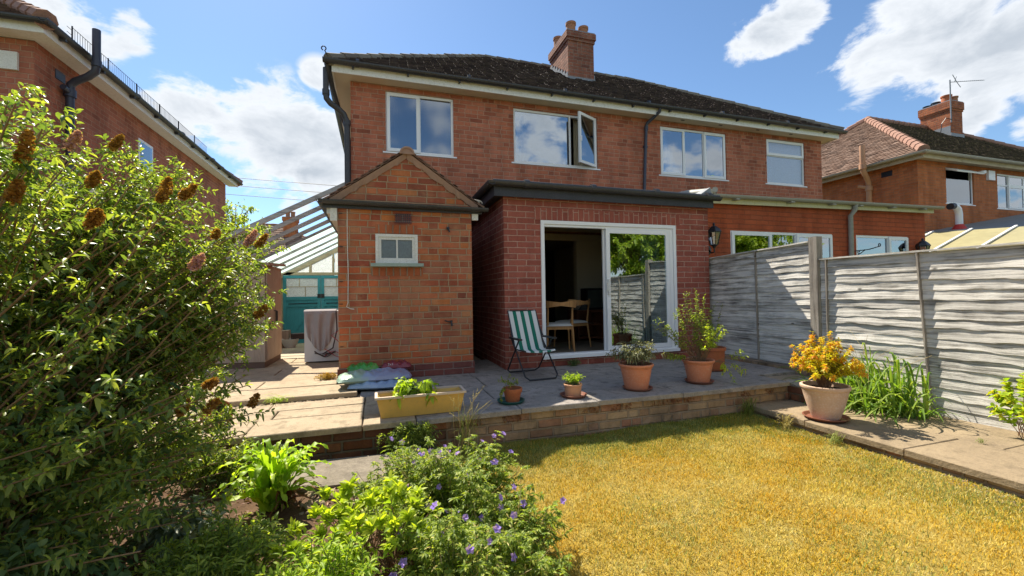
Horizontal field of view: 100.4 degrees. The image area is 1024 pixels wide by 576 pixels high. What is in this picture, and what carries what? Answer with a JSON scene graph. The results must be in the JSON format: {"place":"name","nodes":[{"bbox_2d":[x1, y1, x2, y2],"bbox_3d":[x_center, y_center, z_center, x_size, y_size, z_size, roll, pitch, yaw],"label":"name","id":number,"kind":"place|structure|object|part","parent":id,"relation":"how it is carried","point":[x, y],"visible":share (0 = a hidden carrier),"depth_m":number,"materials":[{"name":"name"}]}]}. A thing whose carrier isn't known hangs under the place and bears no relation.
{"place":"outdoors","nodes":[
{"label":"outdoors","id":0,"kind":"place"},
{"bbox_2d":[0,0,242,347],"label":"brick house","id":1,"kind":"structure","parent":0,"point":[39,47],"depth_m":7.25,"materials":[{"name":"red brick"},{"name":"roof tile"},{"name":"white painted wood"}]},
{"bbox_2d":[67,26,206,152],"bbox_3d":[-7.698,-3.881,9.262,0.020,0.310,5.670,-1,-1,-18],"label":"roof railing","id":2,"kind":"object","parent":1,"relation":"on","point":[198,141],"visible":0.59,"depth_m":8.74,"materials":[{"name":"black metal"}]},
{"bbox_2d":[138,138,152,173],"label":"window","id":3,"kind":"structure","parent":1,"relation":"in","point":[147,152],"depth_m":9.21,"materials":[{"name":"white glass"}]},
{"bbox_2d":[55,446,435,575],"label":"soil bed","id":4,"kind":"object","parent":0,"point":[286,514],"visible":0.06,"depth_m":2.52,"materials":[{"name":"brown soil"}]},
{"bbox_2d":[0,520,139,575],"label":"sage plant","id":5,"kind":"object","parent":4,"relation":"on","point":[35,546],"visible":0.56,"depth_m":1.39,"materials":[{"name":"green plant"}]},
{"bbox_2d":[0,82,290,575],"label":"flowering bush","id":6,"kind":"object","parent":4,"relation":"on","point":[91,360],"visible":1,"depth_m":1.74,"materials":[{"name":"green plant"}]},
{"bbox_2d":[122,494,230,567],"bbox_3d":[-1.589,1.166,2.042,0.442,0.338,0.374,-1,-1,3],"label":"sage plant","id":7,"kind":"object","parent":4,"relation":"on","point":[174,532],"visible":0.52,"depth_m":1.98,"materials":[{"name":"green plant"}]},
{"bbox_2d":[124,388,241,510],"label":"arching shoots","id":8,"kind":"object","parent":4,"relation":"on","point":[199,416],"visible":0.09,"depth_m":2.76,"materials":[{"name":"green plant"}]},
{"bbox_2d":[168,445,259,497],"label":"plant","id":9,"kind":"object","parent":4,"relation":"on","point":[220,478],"visible":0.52,"depth_m":2.83,"materials":[{"name":"green plant"}]},
{"bbox_2d":[118,508,312,575],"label":"green perennial","id":10,"kind":"object","parent":4,"relation":"on","point":[238,558],"visible":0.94,"depth_m":1.66,"materials":[{"name":"green plant"}]},
{"bbox_2d":[210,438,331,517],"bbox_3d":[-1.444,1.130,2.591,0.636,0.401,0.566,-1,-1,-18],"label":"fern","id":11,"kind":"object","parent":4,"relation":"on","point":[270,474],"visible":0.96,"depth_m":2.53,"materials":[{"name":"green plant"}]},
{"bbox_2d":[254,443,294,458],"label":"plant","id":12,"kind":"object","parent":4,"relation":"on","point":[280,445],"visible":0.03,"depth_m":3.11,"materials":[{"name":"green plant"}]},
{"bbox_2d":[257,527,389,575],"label":"green perennial","id":13,"kind":"object","parent":4,"relation":"on","point":[357,567],"visible":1,"depth_m":1.49,"materials":[{"name":"green plant"}]},
{"bbox_2d":[299,487,358,514],"bbox_3d":[-0.842,1.312,2.712,0.930,0.106,0.334,-1,-1,-18],"label":"rubble","id":14,"kind":"object","parent":4,"relation":"on","point":[310,502],"visible":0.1,"depth_m":2.57,"materials":[{"name":"grey stone"}]},
{"bbox_2d":[266,470,442,575],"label":"lime shrub","id":15,"kind":"object","parent":4,"relation":"on","point":[390,494],"visible":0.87,"depth_m":1.77,"materials":[{"name":"green plant"}]},
{"bbox_2d":[287,448,443,492],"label":"paving slab","id":16,"kind":"structure","parent":4,"relation":"on","point":[336,471],"depth_m":3.00,"materials":[{"name":"beige stone"}]},
{"bbox_2d":[351,437,451,505],"bbox_3d":[-0.651,1.178,2.724,0.768,0.414,0.581,-1,-1,-18],"label":"geranium","id":17,"kind":"object","parent":4,"relation":"on","point":[363,486],"visible":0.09,"depth_m":2.69,"materials":[{"name":"green plant"}]},
{"bbox_2d":[376,421,442,454],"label":"whorled plant","id":18,"kind":"object","parent":4,"relation":"on","point":[414,433],"visible":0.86,"depth_m":3.40,"materials":[{"name":"green plant"}]},
{"bbox_2d":[354,430,531,561],"bbox_3d":[-0.357,1.103,2.380,1.005,0.562,0.945,-1,-1,-18],"label":"geranium","id":19,"kind":"object","parent":4,"relation":"on","point":[463,482],"visible":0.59,"depth_m":2.33,"materials":[{"name":"green plant"}]},
{"bbox_2d":[389,497,531,575],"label":"geranium","id":20,"kind":"object","parent":4,"relation":"on","point":[455,555],"visible":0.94,"depth_m":1.66,"materials":[{"name":"green plant"}]},
{"bbox_2d":[448,386,490,452],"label":"grass tuft","id":21,"kind":"object","parent":4,"relation":"on","point":[463,431],"visible":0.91,"depth_m":3.52,"materials":[{"name":"plant"}]},
{"bbox_2d":[440,484,574,575],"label":"geranium","id":22,"kind":"object","parent":4,"relation":"on","point":[520,540],"visible":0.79,"depth_m":2.02,"materials":[{"name":"green plant"}]},
{"bbox_2d":[115,358,415,456],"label":"patio paving","id":23,"kind":"structure","parent":0,"point":[295,377],"depth_m":4.03,"materials":[{"name":"beige stone"}]},
{"bbox_2d":[199,401,232,425],"bbox_3d":[-2.360,1.006,3.389,0.150,0.198,0.198,-11,-3,10],"label":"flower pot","id":24,"kind":"object","parent":23,"relation":"on","point":[219,407],"visible":0.2,"depth_m":3.39,"materials":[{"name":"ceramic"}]},
{"bbox_2d":[202,261,285,369],"bbox_3d":[-4.172,0.364,6.649,1.000,1.628,1.350,-1,-1,-18],"label":"storage cabinet","id":25,"kind":"object","parent":23,"relation":"on","point":[268,352],"visible":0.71,"depth_m":6.22,"materials":[{"name":"brown metal"}]},
{"bbox_3d":[-3.639,0.373,6.463,0.055,1.350,0.475,-1,-1,-18],"label":"door","id":26,"kind":"part","parent":25,"relation":"part of","materials":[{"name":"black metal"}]},
{"bbox_3d":[-3.786,0.383,6.926,0.055,1.350,0.475,-1,-1,-18],"label":"door","id":27,"kind":"part","parent":25,"relation":"part of","materials":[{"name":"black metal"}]},
{"bbox_2d":[259,394,294,402],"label":"grass tuft","id":28,"kind":"object","parent":23,"relation":"on","point":[277,398],"visible":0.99,"depth_m":4.15,"materials":[{"name":"green plant"}]},
{"bbox_2d":[304,309,338,361],"bbox_3d":[-3.002,0.742,6.885,0.575,0.802,0.631,-1,-1,-18],"label":"covered appliance","id":29,"kind":"object","parent":23,"relation":"on","point":[321,340],"visible":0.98,"depth_m":6.63,"materials":[{"name":"grey fabric"}]},
{"bbox_2d":[314,372,336,379],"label":"dry weed","id":30,"kind":"object","parent":23,"relation":"on","point":[326,375],"visible":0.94,"depth_m":5.18,"materials":[{"name":"plant"}]},
{"bbox_2d":[281,343,303,358],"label":"driveway","id":31,"kind":"structure","parent":0,"point":[297,351],"depth_m":8.89,"materials":[{"name":"beige concrete"}]},
{"bbox_2d":[186,182,344,342],"bbox_3d":[-5.069,-0.045,10.435,2.466,3.536,6.950,-1,-1,-18],"label":"glazed lean to","id":32,"kind":"object","parent":31,"relation":"on","point":[307,283],"visible":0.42,"depth_m":13.29,"materials":[{"name":"white glass"}]},
{"bbox_2d":[283,275,320,342],"bbox_3d":[-6.606,0.669,13.441,1.080,2.130,0.069,-1,-1,-18],"label":"door","id":33,"kind":"structure","parent":32,"relation":"in","point":[303,291],"depth_m":13.42,"materials":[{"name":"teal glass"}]},
{"bbox_2d":[321,275,337,309],"bbox_3d":[-5.539,0.658,13.780,1.140,2.130,0.069,-1,-1,-18],"label":"door","id":34,"kind":"structure","parent":32,"relation":"in","point":[329,283],"depth_m":13.70,"materials":[{"name":"teal wood"}]},
{"bbox_2d":[282,330,303,347],"bbox_3d":[-5.599,1.296,10.881,0.781,0.420,0.620,-1,-1,-18],"label":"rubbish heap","id":35,"kind":"object","parent":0,"point":[290,339],"visible":0.82,"depth_m":10.79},
{"bbox_2d":[189,355,806,439],"bbox_3d":[-0.956,1.299,5.784,8.850,0.285,4.340,-1,-1,-18],"label":"patio bed","id":36,"kind":"object","parent":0,"point":[783,377],"visible":0.04,"depth_m":5.06,"materials":[{"name":"brown soil"}]},
{"bbox_2d":[173,397,353,411],"bbox_3d":[-2.407,1.138,4.122,1.685,0.014,0.185,-1,-1,-18],"label":"joint grit","id":37,"kind":"object","parent":36,"relation":"on","point":[283,403],"visible":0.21,"depth_m":4.23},
{"bbox_2d":[315,146,488,384],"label":"brick outhouse","id":38,"kind":"structure","parent":36,"relation":"on","point":[405,291],"depth_m":5.34,"materials":[{"name":"red brick"}]},
{"bbox_2d":[371,234,423,266],"bbox_3d":[-1.425,-0.467,5.304,0.630,0.405,0.130,-1,-1,-18],"label":"window","id":39,"kind":"structure","parent":38,"relation":"in","point":[395,250],"depth_m":5.32,"materials":[{"name":"white glass"}]},
{"bbox_2d":[360,356,795,424],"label":"patio flagstones","id":40,"kind":"object","parent":36,"relation":"on","point":[602,383],"visible":0.48,"depth_m":4.67,"materials":[{"name":"grey stone"}]},
{"bbox_2d":[347,378,408,389],"bbox_3d":[-1.482,1.048,4.773,0.638,0.119,0.445,-1,-1,-11],"label":"compost bag","id":41,"kind":"object","parent":40,"relation":"on","point":[387,384],"visible":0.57,"depth_m":4.58,"materials":[{"name":"blue plastic"}]},
{"bbox_2d":[336,367,411,383],"bbox_3d":[-1.555,0.977,4.836,0.803,0.137,0.466,-1,-1,-20],"label":"compost bag","id":42,"kind":"object","parent":41,"relation":"on","point":[362,375],"visible":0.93,"depth_m":4.68,"materials":[{"name":"plastic"}]},
{"bbox_2d":[347,362,378,371],"bbox_3d":[-1.749,0.926,5.016,0.350,0.119,0.233,0,-1,-24],"label":"compost bag","id":43,"kind":"object","parent":42,"relation":"on","point":[364,366],"visible":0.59,"depth_m":4.94,"materials":[{"name":"green plastic"}]},
{"bbox_2d":[381,359,410,368],"bbox_3d":[-1.396,0.922,5.160,0.350,0.120,0.212,-1,-1,-14],"label":"compost bag","id":44,"kind":"object","parent":42,"relation":"on","point":[394,364],"visible":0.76,"depth_m":5.09,"materials":[{"name":"red plastic"}]},
{"bbox_2d":[375,376,465,418],"bbox_3d":[-0.788,0.919,3.688,0.758,0.315,0.312,-1,-1,-18],"label":"plant trough","id":45,"kind":"object","parent":40,"relation":"on","point":[408,398],"visible":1,"depth_m":3.63,"materials":[{"name":"yellow plastic"}]},
{"bbox_2d":[497,397,524,404],"bbox_3d":[-0.010,1.059,4.001,0.258,0.030,0.258,-1,-1,-18],"label":"saucer","id":46,"kind":"object","parent":40,"relation":"on","point":[504,402],"visible":0.66,"depth_m":3.93,"materials":[{"name":"ceramic"}]},
{"bbox_2d":[497,374,521,402],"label":"potted plant","id":47,"kind":"object","parent":46,"relation":"on","point":[512,393],"visible":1,"depth_m":3.96,"materials":[{"name":"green plant"}]},
{"bbox_2d":[507,309,557,380],"bbox_3d":[0.244,0.683,5.306,0.504,0.808,0.634,-1,-1,-22],"label":"folding chair","id":48,"kind":"object","parent":40,"relation":"on","point":[527,335],"visible":1,"depth_m":5.45,"materials":[{"name":"green fabric"}]},
{"bbox_2d":[560,391,586,398],"bbox_3d":[0.602,1.052,4.190,0.264,0.030,0.264,-1,-1,-18],"label":"saucer","id":49,"kind":"object","parent":40,"relation":"on","point":[583,394],"visible":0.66,"depth_m":4.11,"materials":[{"name":"orange ceramic"}]},
{"bbox_2d":[562,371,585,396],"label":"potted plant","id":50,"kind":"object","parent":49,"relation":"on","point":[572,385],"visible":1,"depth_m":4.15,"materials":[{"name":"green plant"}]},
{"bbox_2d":[567,359,580,366],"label":"wall weed","id":51,"kind":"object","parent":40,"relation":"on","point":[573,361],"depth_m":5.97,"materials":[{"name":"green plant"}]},
{"bbox_2d":[471,179,722,369],"bbox_3d":[0.375,-0.158,9.475,3.893,2.710,7.173,-1,-1,-18],"label":"extension","id":52,"kind":"object","parent":40,"relation":"on","point":[519,256],"visible":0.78,"depth_m":6.58,"materials":[{"name":"red brick"},{"name":"dark felt"},{"name":"glass"}]},
{"bbox_2d":[546,300,575,351],"bbox_3d":[0.730,0.594,6.669,0.500,0.812,0.548,-1,-1,-3],"label":"dining chair","id":53,"kind":"object","parent":52,"relation":"on","point":[558,325],"visible":0.92,"depth_m":6.52,"materials":[{"name":"brown wood"}]},
{"bbox_2d":[554,299,591,346],"bbox_3d":[1.043,0.592,7.211,0.500,0.812,0.548,0,-1,-38],"label":"dining chair","id":54,"kind":"object","parent":52,"relation":"on","point":[580,322],"visible":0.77,"depth_m":7.13,"materials":[{"name":"brown wood"}]},
{"bbox_2d":[568,309,617,340],"bbox_3d":[1.599,0.722,8.430,0.870,0.590,0.465,-1,-1,-18],"label":"television cabinet","id":55,"kind":"object","parent":52,"relation":"on","point":[595,324],"visible":0.63,"depth_m":8.32,"materials":[{"name":"brown wood"}]},
{"bbox_2d":[578,288,602,309],"bbox_3d":[1.599,0.216,8.496,0.660,0.420,0.262,-1,-1,-18],"label":"television","id":56,"kind":"object","parent":55,"relation":"on","point":[594,296],"visible":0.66,"depth_m":8.37,"materials":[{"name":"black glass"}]},
{"bbox_3d":[1.915,0.729,8.293,0.290,0.480,0.013,-1,-1,-18],"label":"door","id":57,"kind":"part","parent":55,"relation":"part of","materials":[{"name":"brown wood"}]},
{"bbox_2d":[540,220,679,359],"bbox_3d":[1.476,0.010,6.304,2.255,1.937,0.145,-1,-1,-18],"label":"patio door","id":58,"kind":"structure","parent":52,"relation":"in","point":[669,231],"depth_m":6.30,"materials":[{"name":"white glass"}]},
{"bbox_2d":[622,385,652,391],"bbox_3d":[1.313,1.046,4.463,0.309,0.030,0.309,-1,-1,-18],"label":"saucer","id":59,"kind":"object","parent":40,"relation":"on","point":[644,390],"visible":0.47,"depth_m":4.34,"materials":[{"name":"ceramic"}]},
{"bbox_2d":[606,339,663,389],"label":"potted plant","id":60,"kind":"object","parent":59,"relation":"on","point":[635,370],"visible":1,"depth_m":4.38,"materials":[{"name":"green plant"}]},
{"bbox_2d":[684,378,713,384],"bbox_3d":[2.089,1.039,4.761,0.309,0.030,0.309,-1,-1,-18],"label":"saucer","id":61,"kind":"object","parent":40,"relation":"on","point":[701,383],"visible":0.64,"depth_m":4.64,"materials":[{"name":"brown ceramic"}]},
{"bbox_2d":[650,290,747,384],"bbox_3d":[2.062,0.527,4.718,1.054,1.049,0.478,-1,-1,-18],"label":"potted plant","id":62,"kind":"object","parent":61,"relation":"on","point":[698,367],"visible":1,"depth_m":4.72,"materials":[{"name":"green plant"}]},
{"bbox_2d":[725,355,812,375],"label":"brick kerb","id":63,"kind":"structure","parent":40,"relation":"on","point":[764,363],"depth_m":5.75,"materials":[{"name":"brick"}]},
{"bbox_3d":[2.584,1.044,5.516,0.309,0.030,0.309,-1,-1,-18],"label":"saucer","id":64,"kind":"object","parent":40,"relation":"on","visible":0},
{"bbox_2d":[684,302,725,370],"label":"potted plant","id":65,"kind":"object","parent":64,"relation":"on","point":[716,353],"visible":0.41,"depth_m":5.38,"materials":[{"name":"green plant"}]},
{"bbox_2d":[23,0,1023,254],"label":"sky","id":66,"kind":"structure","parent":0,"point":[244,77],"materials":[{"name":"blue"}]},
{"bbox_2d":[448,411,1023,575],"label":"lawn","id":67,"kind":"structure","parent":0,"point":[870,548],"depth_m":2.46,"materials":[{"name":"plant"}]},
{"bbox_2d":[735,396,759,415],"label":"grass tuft","id":68,"kind":"object","parent":67,"relation":"on","point":[747,408],"visible":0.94,"depth_m":4.44,"materials":[{"name":"green plant"}]},
{"bbox_2d":[777,414,795,428],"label":"grass tuft","id":69,"kind":"object","parent":67,"relation":"on","point":[785,424],"visible":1,"depth_m":4.04,"materials":[{"name":"yellow plant"}]},
{"bbox_2d":[824,430,843,444],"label":"grass tuft","id":70,"kind":"object","parent":67,"relation":"on","point":[837,439],"visible":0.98,"depth_m":3.61,"materials":[{"name":"green plant"}]},
{"bbox_2d":[750,400,1023,497],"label":"garden path","id":71,"kind":"structure","parent":0,"point":[997,456],"depth_m":3.43,"materials":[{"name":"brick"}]},
{"bbox_2d":[785,377,815,386],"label":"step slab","id":72,"kind":"structure","parent":71,"relation":"on","point":[793,382],"depth_m":4.79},
{"bbox_2d":[802,410,850,423],"bbox_3d":[2.941,1.209,3.999,0.371,0.030,0.371,-1,-1,-18],"label":"saucer","id":73,"kind":"object","parent":71,"relation":"on","point":[843,419],"visible":0.59,"depth_m":3.92,"materials":[{"name":"red ceramic"}]},
{"bbox_2d":[788,331,868,420],"bbox_3d":[2.949,0.811,3.993,0.559,0.806,0.616,-1,-1,12],"label":"potted plant","id":74,"kind":"object","parent":73,"relation":"on","point":[826,395],"visible":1,"depth_m":3.92,"materials":[{"name":"yellow plant"}]},
{"bbox_2d":[777,333,963,428],"bbox_3d":[3.453,0.839,4.415,0.930,0.787,1.624,-1,-1,-18],"label":"day lily","id":75,"kind":"object","parent":71,"relation":"on","point":[871,393],"visible":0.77,"depth_m":4.07,"materials":[{"name":"green plant"}]},
{"bbox_2d":[986,373,1023,438],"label":"yellow shrub","id":76,"kind":"object","parent":71,"relation":"on","point":[1005,398],"visible":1,"depth_m":3.47,"materials":[{"name":"green plant"}]},
{"bbox_2d":[821,94,1023,231],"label":"brick house","id":77,"kind":"structure","parent":0,"point":[925,161],"depth_m":13.79,"materials":[{"name":"brick"}]},
{"bbox_2d":[946,169,975,205],"bbox_3d":[13.901,-3.139,13.293,1.470,1.128,0.110,-1,-1,-18],"label":"window","id":78,"kind":"structure","parent":77,"relation":"in","point":[959,192],"depth_m":13.32,"materials":[{"name":"white glass"}]},
{"bbox_2d":[940,75,984,132],"bbox_3d":[18.259,-7.345,17.250,1.816,2.529,0.215,-1,-1,1],"label":"television aerial","id":79,"kind":"object","parent":77,"relation":"attached to","point":[950,97],"visible":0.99,"depth_m":17.19,"materials":[{"name":"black metal"}]},
{"bbox_2d":[997,174,1023,210],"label":"window","id":80,"kind":"structure","parent":77,"relation":"in","point":[1010,188],"depth_m":14.08,"materials":[{"name":"white glass"}]},
{"label":"ground","id":81,"kind":"structure","parent":0,"visible":0},
{"bbox_2d":[226,199,283,261],"bbox_3d":[-12.327,-0.990,18.876,3.804,6.078,4.913,-1,-1,-5],"label":"tree","id":82,"kind":"object","parent":81,"relation":"on","point":[234,219],"visible":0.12,"depth_m":18.73,"materials":[{"name":"green plant"}]},
{"bbox_2d":[236,211,320,271],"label":"brick house","id":83,"kind":"structure","parent":81,"relation":"on","point":[284,228],"depth_m":36.24,"materials":[{"name":"red tile"}]},
{"bbox_2d":[98,386,805,491],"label":"patio wall","id":84,"kind":"structure","parent":81,"relation":"on","point":[558,423],"depth_m":3.92,"materials":[{"name":"brick"}]},
{"bbox_2d":[442,388,773,427],"bbox_3d":[1.143,1.153,4.122,3.638,0.094,0.031,-1,-1,-18],"label":"dry moss","id":85,"kind":"object","parent":84,"relation":"attached to","point":[749,394],"visible":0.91,"depth_m":4.21,"materials":[{"name":"brown plant"}]},
{"bbox_2d":[321,20,847,359],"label":"brick house","id":86,"kind":"structure","parent":81,"relation":"on","point":[470,124],"depth_m":8.93,"materials":[{"name":"red brick"}]},
{"bbox_2d":[383,91,456,158],"bbox_3d":[-1.714,-3.023,7.969,1.348,1.138,0.110,-1,-1,-18],"label":"window","id":87,"kind":"structure","parent":86,"relation":"in","point":[424,124],"depth_m":7.95,"materials":[{"name":"clear glass"}]},
{"bbox_2d":[512,108,600,169],"bbox_3d":[0.949,-3.043,8.675,1.975,1.118,0.374,-1,-1,-18],"label":"window","id":88,"kind":"structure","parent":86,"relation":"in","point":[540,138],"depth_m":8.74,"materials":[{"name":"clear glass"}]},
{"bbox_2d":[659,126,728,180],"bbox_3d":[4.171,-3.069,9.836,1.950,1.128,0.110,-1,-1,-18],"label":"window","id":89,"kind":"structure","parent":86,"relation":"in","point":[684,153],"depth_m":9.83,"materials":[{"name":"clear glass"}]},
{"bbox_2d":[766,139,806,187],"bbox_3d":[6.816,-3.107,10.675,1.360,1.138,0.110,-1,-1,-18],"label":"window","id":90,"kind":"structure","parent":86,"relation":"in","point":[785,166],"depth_m":10.67,"materials":[{"name":"white glass"}]},
{"bbox_2d":[681,187,944,259],"bbox_3d":[5.537,-0.122,8.859,6.048,3.190,2.445,-1,-1,-18],"label":"extension","id":91,"kind":"object","parent":81,"relation":"on","point":[744,223],"visible":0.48,"depth_m":7.80,"materials":[{"name":"brick"}]},
{"bbox_2d":[708,223,721,254],"bbox_3d":[3.280,-0.805,6.965,0.236,0.522,0.252,-1,-1,-18],"label":"wall lantern","id":92,"kind":"object","parent":91,"relation":"attached to","point":[713,229],"depth_m":6.92,"materials":[{"name":"black metal"}]},
{"bbox_2d":[730,230,832,259],"bbox_3d":[4.838,-0.064,7.600,2.380,1.850,0.090,-1,-1,-18],"label":"window","id":93,"kind":"structure","parent":91,"relation":"in","point":[741,241],"depth_m":7.47,"materials":[{"name":"white glass"}]},
{"bbox_2d":[854,243,880,257],"bbox_3d":[6.663,-0.686,8.008,0.434,0.290,0.052,-1,-1,24],"label":"plant bracket","id":94,"kind":"object","parent":91,"relation":"attached to","point":[867,249],"visible":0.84,"depth_m":8.02,"materials":[{"name":"black metal"}]},
{"bbox_2d":[856,235,908,256],"bbox_3d":[7.262,-0.517,8.379,1.480,1.005,0.090,-1,-1,-18],"label":"window","id":95,"kind":"structure","parent":91,"relation":"in","point":[889,244],"depth_m":8.37,"materials":[{"name":"clear glass"}]},
{"bbox_2d":[915,238,930,252],"bbox_3d":[8.172,-0.736,8.514,0.236,0.522,0.252,-1,-1,-18],"label":"wall lantern","id":96,"kind":"object","parent":91,"relation":"attached to","point":[923,243],"depth_m":8.46,"materials":[{"name":"black metal"}]},
{"bbox_2d":[709,236,1023,432],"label":"garden fence","id":97,"kind":"object","parent":81,"relation":"on","point":[957,316],"visible":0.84,"depth_m":4.40,"materials":[{"name":"grey wood"}]},
{"bbox_2d":[925,214,1023,251],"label":"garden lean to","id":98,"kind":"object","parent":81,"relation":"on","point":[1009,229],"visible":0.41,"depth_m":11.30,"materials":[{"name":"plastic"}]},
{"bbox_2d":[946,203,966,229],"bbox_3d":[12.898,-1.988,12.102,1.069,0.860,0.687,-1,-1,-18],"label":"flue pipe","id":99,"kind":"object","parent":98,"relation":"on","point":[958,211],"visible":0.81,"depth_m":12.16,"materials":[{"name":"white metal"}]},
{"bbox_3d":[6.703,-2.239,28.409,0.300,8.200,1.600,-1,-1,-18],"label":"telegraph pole","id":100,"kind":"object","parent":81,"relation":"on","visible":0},
{"bbox_2d":[241,178,336,185],"bbox_3d":[-6.547,-5.602,23.764,28.001,0.445,0.028,-1,-1,-18],"label":"overhead wire","id":101,"kind":"object","parent":100,"relation":"attached to","point":[291,182],"visible":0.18,"depth_m":22.20,"materials":[{"name":"black metal"}]},
{"bbox_3d":[-19.985,-1.961,19.944,0.300,8.200,1.600,-1,-1,-18],"label":"telegraph pole","id":102,"kind":"object","parent":81,"relation":"on","visible":0},
{"bbox_2d":[228,194,298,199],"bbox_3d":[-6.837,-4.863,24.704,28.001,0.678,0.028,-1,-1,-18],"label":"overhead wire","id":103,"kind":"object","parent":102,"relation":"attached to","point":[266,197],"visible":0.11,"depth_m":22.72,"materials":[{"name":"black metal"}]},
{"bbox_2d":[243,186,320,192],"bbox_3d":[-6.693,-5.273,24.235,28.001,0.579,0.028,-1,-1,-18],"label":"overhead wire","id":104,"kind":"object","parent":102,"relation":"attached to","point":[281,189],"visible":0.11,"depth_m":22.50,"materials":[{"name":"black metal"}]}
]}

